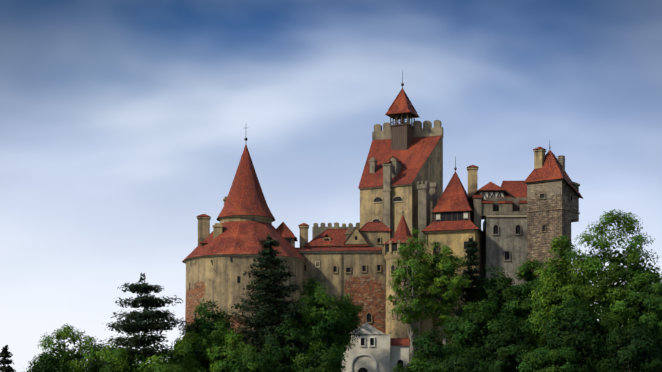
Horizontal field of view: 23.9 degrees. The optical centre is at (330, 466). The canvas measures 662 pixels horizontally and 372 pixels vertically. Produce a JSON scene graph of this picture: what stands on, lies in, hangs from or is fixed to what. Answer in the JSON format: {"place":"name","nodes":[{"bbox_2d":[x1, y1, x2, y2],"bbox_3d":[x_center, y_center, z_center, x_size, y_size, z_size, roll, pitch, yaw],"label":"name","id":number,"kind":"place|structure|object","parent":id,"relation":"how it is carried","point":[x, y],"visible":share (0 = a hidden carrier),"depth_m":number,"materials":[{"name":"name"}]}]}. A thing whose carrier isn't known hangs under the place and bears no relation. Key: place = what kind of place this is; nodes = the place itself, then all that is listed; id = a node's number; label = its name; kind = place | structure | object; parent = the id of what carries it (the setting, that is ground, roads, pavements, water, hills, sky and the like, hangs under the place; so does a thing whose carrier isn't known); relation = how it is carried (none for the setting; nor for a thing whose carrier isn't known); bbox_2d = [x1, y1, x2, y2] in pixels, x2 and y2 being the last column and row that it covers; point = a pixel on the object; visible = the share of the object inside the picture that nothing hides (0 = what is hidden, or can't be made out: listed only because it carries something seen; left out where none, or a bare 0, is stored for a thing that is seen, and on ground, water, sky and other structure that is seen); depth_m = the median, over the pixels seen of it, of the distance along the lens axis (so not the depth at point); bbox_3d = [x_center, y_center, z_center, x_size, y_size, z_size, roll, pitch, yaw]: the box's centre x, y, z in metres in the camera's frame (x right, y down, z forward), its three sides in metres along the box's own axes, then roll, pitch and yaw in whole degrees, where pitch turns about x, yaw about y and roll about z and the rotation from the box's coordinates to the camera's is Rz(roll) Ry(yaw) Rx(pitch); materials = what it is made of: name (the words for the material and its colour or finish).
{"place":"outdoors","nodes":[
{"label":"outdoors","id":0,"kind":"place"},
{"bbox_2d":[0,0,661,371],"label":"sky","id":1,"kind":"structure","parent":0,"point":[124,123],"materials":[{"name":"blue"}]},
{"bbox_2d":[276,222,391,346],"bbox_3d":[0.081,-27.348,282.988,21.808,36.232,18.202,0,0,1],"label":"castle wing","id":2,"kind":"structure","parent":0,"point":[344,259],"depth_m":274.87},
{"bbox_2d":[358,70,442,245],"bbox_3d":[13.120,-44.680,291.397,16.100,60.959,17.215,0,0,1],"label":"castle keep","id":3,"kind":"structure","parent":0,"point":[403,169],"depth_m":289.30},
{"bbox_2d":[382,211,423,362],"bbox_3d":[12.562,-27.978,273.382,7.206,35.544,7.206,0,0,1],"label":"turret","id":4,"kind":"object","parent":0,"point":[395,328],"visible":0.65,"depth_m":271.18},
{"bbox_2d":[420,156,484,355],"bbox_3d":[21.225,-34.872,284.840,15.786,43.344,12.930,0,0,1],"label":"castle tower","id":5,"kind":"structure","parent":0,"point":[453,226],"depth_m":281.20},
{"bbox_2d":[466,165,526,298],"bbox_3d":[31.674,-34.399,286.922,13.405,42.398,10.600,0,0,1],"label":"castle wing","id":6,"kind":"structure","parent":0,"point":[500,211],"depth_m":282.15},
{"bbox_3d":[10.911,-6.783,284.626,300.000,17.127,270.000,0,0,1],"label":"hill terrain","id":7,"kind":"structure","parent":0,"visible":0},
{"bbox_2d":[0,345,15,371],"bbox_3d":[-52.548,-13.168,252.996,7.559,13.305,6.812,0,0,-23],"label":"conifer tree","id":8,"kind":"object","parent":7,"relation":"on","point":[4,355],"visible":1,"depth_m":252.74,"materials":[{"name":"green plant"}]},
{"bbox_2d":[24,350,74,371],"bbox_3d":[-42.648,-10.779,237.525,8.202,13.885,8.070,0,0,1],"label":"broadleaf tree","id":9,"kind":"object","parent":7,"relation":"on","point":[46,363],"visible":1,"depth_m":235.88,"materials":[{"name":"green plant"}]},
{"bbox_2d":[38,324,97,371],"bbox_3d":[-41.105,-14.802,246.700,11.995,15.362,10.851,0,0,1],"label":"broadleaf tree","id":10,"kind":"object","parent":7,"relation":"on","point":[65,357],"visible":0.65,"depth_m":245.26,"materials":[{"name":"green plant"}]},
{"bbox_2d":[69,335,120,371],"bbox_3d":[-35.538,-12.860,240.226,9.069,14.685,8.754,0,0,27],"label":"broadleaf tree","id":11,"kind":"object","parent":7,"relation":"on","point":[93,356],"visible":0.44,"depth_m":239.09,"materials":[{"name":"green plant"}]},
{"bbox_2d":[96,346,150,371],"bbox_3d":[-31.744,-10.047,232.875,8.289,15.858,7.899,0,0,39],"label":"broadleaf tree","id":12,"kind":"object","parent":7,"relation":"on","point":[119,356],"visible":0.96,"depth_m":230.89,"materials":[{"name":"green plant"}]},
{"bbox_2d":[81,272,206,371],"bbox_3d":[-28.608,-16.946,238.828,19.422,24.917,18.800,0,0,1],"label":"pine tree","id":13,"kind":"object","parent":7,"relation":"on","point":[134,321],"visible":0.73,"depth_m":236.63,"materials":[{"name":"green plant"}]},
{"bbox_2d":[134,351,186,371],"bbox_3d":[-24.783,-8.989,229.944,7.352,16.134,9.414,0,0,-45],"label":"broadleaf tree","id":14,"kind":"object","parent":7,"relation":"on","point":[157,366],"visible":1,"depth_m":227.81,"materials":[{"name":"green plant"}]},
{"bbox_2d":[165,331,212,371],"bbox_3d":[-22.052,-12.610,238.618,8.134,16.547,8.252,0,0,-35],"label":"broadleaf tree","id":15,"kind":"object","parent":7,"relation":"on","point":[189,361],"visible":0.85,"depth_m":236.28,"materials":[{"name":"green plant"}]},
{"bbox_2d":[171,298,247,371],"bbox_3d":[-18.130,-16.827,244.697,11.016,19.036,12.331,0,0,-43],"label":"broadleaf tree","id":16,"kind":"object","parent":7,"relation":"on","point":[215,329],"visible":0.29,"depth_m":242.28,"materials":[{"name":"green plant"}]},
{"bbox_2d":[206,329,252,371],"bbox_3d":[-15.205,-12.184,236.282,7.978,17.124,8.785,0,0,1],"label":"broadleaf tree","id":17,"kind":"object","parent":7,"relation":"on","point":[228,356],"visible":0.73,"depth_m":234.55,"materials":[{"name":"green plant"}]},
{"bbox_2d":[182,138,306,355],"bbox_3d":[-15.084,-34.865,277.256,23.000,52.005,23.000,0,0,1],"label":"round tower","id":18,"kind":"structure","parent":7,"relation":"on","point":[219,258],"depth_m":270.76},
{"bbox_2d":[229,345,277,371],"bbox_3d":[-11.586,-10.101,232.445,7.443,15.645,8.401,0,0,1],"label":"broadleaf tree","id":19,"kind":"object","parent":7,"relation":"on","point":[253,362],"visible":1,"depth_m":230.21,"materials":[{"name":"green plant"}]},
{"bbox_2d":[222,233,327,371],"bbox_3d":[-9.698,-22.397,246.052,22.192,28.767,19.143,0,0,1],"label":"conifer tree","id":20,"kind":"object","parent":7,"relation":"on","point":[267,288],"visible":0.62,"depth_m":244.43,"materials":[{"name":"green plant"}]},
{"bbox_2d":[259,318,314,371],"bbox_3d":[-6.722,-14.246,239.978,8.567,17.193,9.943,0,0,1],"label":"broadleaf tree","id":21,"kind":"object","parent":7,"relation":"on","point":[287,352],"visible":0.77,"depth_m":238.00,"materials":[{"name":"green plant"}]},
{"bbox_2d":[290,339,347,371],"bbox_3d":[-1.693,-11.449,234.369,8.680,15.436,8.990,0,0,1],"label":"broadleaf tree","id":22,"kind":"object","parent":7,"relation":"on","point":[326,363],"visible":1,"depth_m":232.29,"materials":[{"name":"green plant"}]},
{"bbox_2d":[281,277,362,364],"bbox_3d":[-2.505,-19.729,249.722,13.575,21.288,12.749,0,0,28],"label":"broadleaf tree","id":23,"kind":"object","parent":7,"relation":"on","point":[323,320],"visible":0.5,"depth_m":246.24,"materials":[{"name":"green plant"}]},
{"bbox_2d":[333,292,364,333],"bbox_3d":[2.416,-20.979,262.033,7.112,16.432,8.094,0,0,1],"label":"broadleaf tree","id":24,"kind":"object","parent":7,"relation":"on","point":[354,316],"visible":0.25,"depth_m":261.05,"materials":[{"name":"green plant"}]},
{"bbox_2d":[342,323,409,371],"bbox_3d":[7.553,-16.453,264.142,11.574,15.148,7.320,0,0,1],"label":"castle gatehouse","id":25,"kind":"object","parent":7,"relation":"on","point":[373,349],"visible":0.96,"depth_m":260.75,"materials":[{"name":"paint"}]},
{"bbox_2d":[385,227,438,360],"bbox_3d":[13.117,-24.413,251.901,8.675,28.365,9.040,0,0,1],"label":"slender tree","id":26,"kind":"object","parent":7,"relation":"on","point":[411,314],"visible":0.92,"depth_m":250.74,"materials":[{"name":"green plant"}]},
{"bbox_2d":[391,354,434,371],"bbox_3d":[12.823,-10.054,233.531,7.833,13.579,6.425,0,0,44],"label":"broadleaf tree","id":27,"kind":"object","parent":7,"relation":"on","point":[416,365],"visible":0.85,"depth_m":232.27,"materials":[{"name":"green plant"}]},
{"bbox_2d":[408,329,454,364],"bbox_3d":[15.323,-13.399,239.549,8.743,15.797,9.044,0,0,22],"label":"broadleaf tree","id":28,"kind":"object","parent":7,"relation":"on","point":[432,351],"visible":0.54,"depth_m":237.59,"materials":[{"name":"green plant"}]},
{"bbox_2d":[418,239,471,344],"bbox_3d":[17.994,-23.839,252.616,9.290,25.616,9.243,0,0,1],"label":"slender tree","id":29,"kind":"object","parent":7,"relation":"on","point":[449,297],"visible":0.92,"depth_m":251.29,"materials":[{"name":"green plant"}]},
{"bbox_2d":[428,345,493,371],"bbox_3d":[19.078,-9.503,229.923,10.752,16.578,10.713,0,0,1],"label":"broadleaf tree","id":30,"kind":"object","parent":7,"relation":"on","point":[462,362],"visible":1,"depth_m":226.90,"materials":[{"name":"green plant"}]},
{"bbox_2d":[449,236,482,354],"bbox_3d":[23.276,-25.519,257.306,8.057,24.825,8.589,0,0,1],"label":"conifer tree","id":31,"kind":"object","parent":7,"relation":"on","point":[471,290],"visible":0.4,"depth_m":256.82,"materials":[{"name":"green plant"}]},
{"bbox_2d":[440,299,506,370],"bbox_3d":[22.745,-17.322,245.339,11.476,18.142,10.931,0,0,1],"label":"broadleaf tree","id":32,"kind":"object","parent":7,"relation":"on","point":[469,330],"visible":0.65,"depth_m":243.59,"materials":[{"name":"green plant"}]},
{"bbox_2d":[468,265,527,336],"bbox_3d":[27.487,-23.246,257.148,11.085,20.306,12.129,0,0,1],"label":"broadleaf tree","id":33,"kind":"object","parent":7,"relation":"on","point":[500,295],"visible":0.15,"depth_m":253.96,"materials":[{"name":"green plant"}]},
{"bbox_2d":[470,313,553,371],"bbox_3d":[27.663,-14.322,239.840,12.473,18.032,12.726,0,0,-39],"label":"broadleaf tree","id":34,"kind":"object","parent":7,"relation":"on","point":[507,356],"visible":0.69,"depth_m":236.92,"materials":[{"name":"green plant"}]},
{"bbox_2d":[500,257,550,353],"bbox_3d":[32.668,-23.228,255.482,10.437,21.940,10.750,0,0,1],"label":"broadleaf tree","id":35,"kind":"object","parent":7,"relation":"on","point":[528,277],"visible":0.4,"depth_m":253.15,"materials":[{"name":"green plant"}]},
{"bbox_2d":[516,345,587,371],"bbox_3d":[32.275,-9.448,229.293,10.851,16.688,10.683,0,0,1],"label":"broadleaf tree","id":36,"kind":"object","parent":7,"relation":"on","point":[546,360],"visible":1,"depth_m":226.31,"materials":[{"name":"green plant"}]},
{"bbox_2d":[523,145,582,282],"bbox_3d":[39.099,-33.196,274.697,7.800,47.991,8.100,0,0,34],"label":"square tower","id":37,"kind":"structure","parent":7,"relation":"on","point":[553,197],"depth_m":272.20,"materials":[{"name":"stone"}]},
{"bbox_2d":[525,234,585,349],"bbox_3d":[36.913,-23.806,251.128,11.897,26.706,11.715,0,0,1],"label":"broadleaf tree","id":38,"kind":"object","parent":7,"relation":"on","point":[552,278],"visible":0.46,"depth_m":248.96,"materials":[{"name":"green plant"}]},
{"bbox_2d":[538,297,614,371],"bbox_3d":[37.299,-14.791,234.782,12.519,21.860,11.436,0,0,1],"label":"broadleaf tree","id":39,"kind":"object","parent":7,"relation":"on","point":[581,335],"visible":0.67,"depth_m":232.11,"materials":[{"name":"green plant"}]},
{"bbox_2d":[543,209,661,371],"bbox_3d":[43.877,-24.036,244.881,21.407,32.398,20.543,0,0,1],"label":"broadleaf tree","id":40,"kind":"object","parent":7,"relation":"on","point":[606,290],"visible":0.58,"depth_m":241.63,"materials":[{"name":"green plant"}]},
{"bbox_2d":[593,317,661,371],"bbox_3d":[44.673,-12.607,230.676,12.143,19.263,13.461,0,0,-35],"label":"broadleaf tree","id":41,"kind":"object","parent":7,"relation":"on","point":[630,350],"visible":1,"depth_m":228.26,"materials":[{"name":"green plant"}]},
{"bbox_2d":[613,264,661,371],"bbox_3d":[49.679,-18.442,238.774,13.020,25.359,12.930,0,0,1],"label":"broadleaf tree","id":42,"kind":"object","parent":7,"relation":"on","point":[649,299],"visible":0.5,"depth_m":236.58,"materials":[{"name":"green plant"}]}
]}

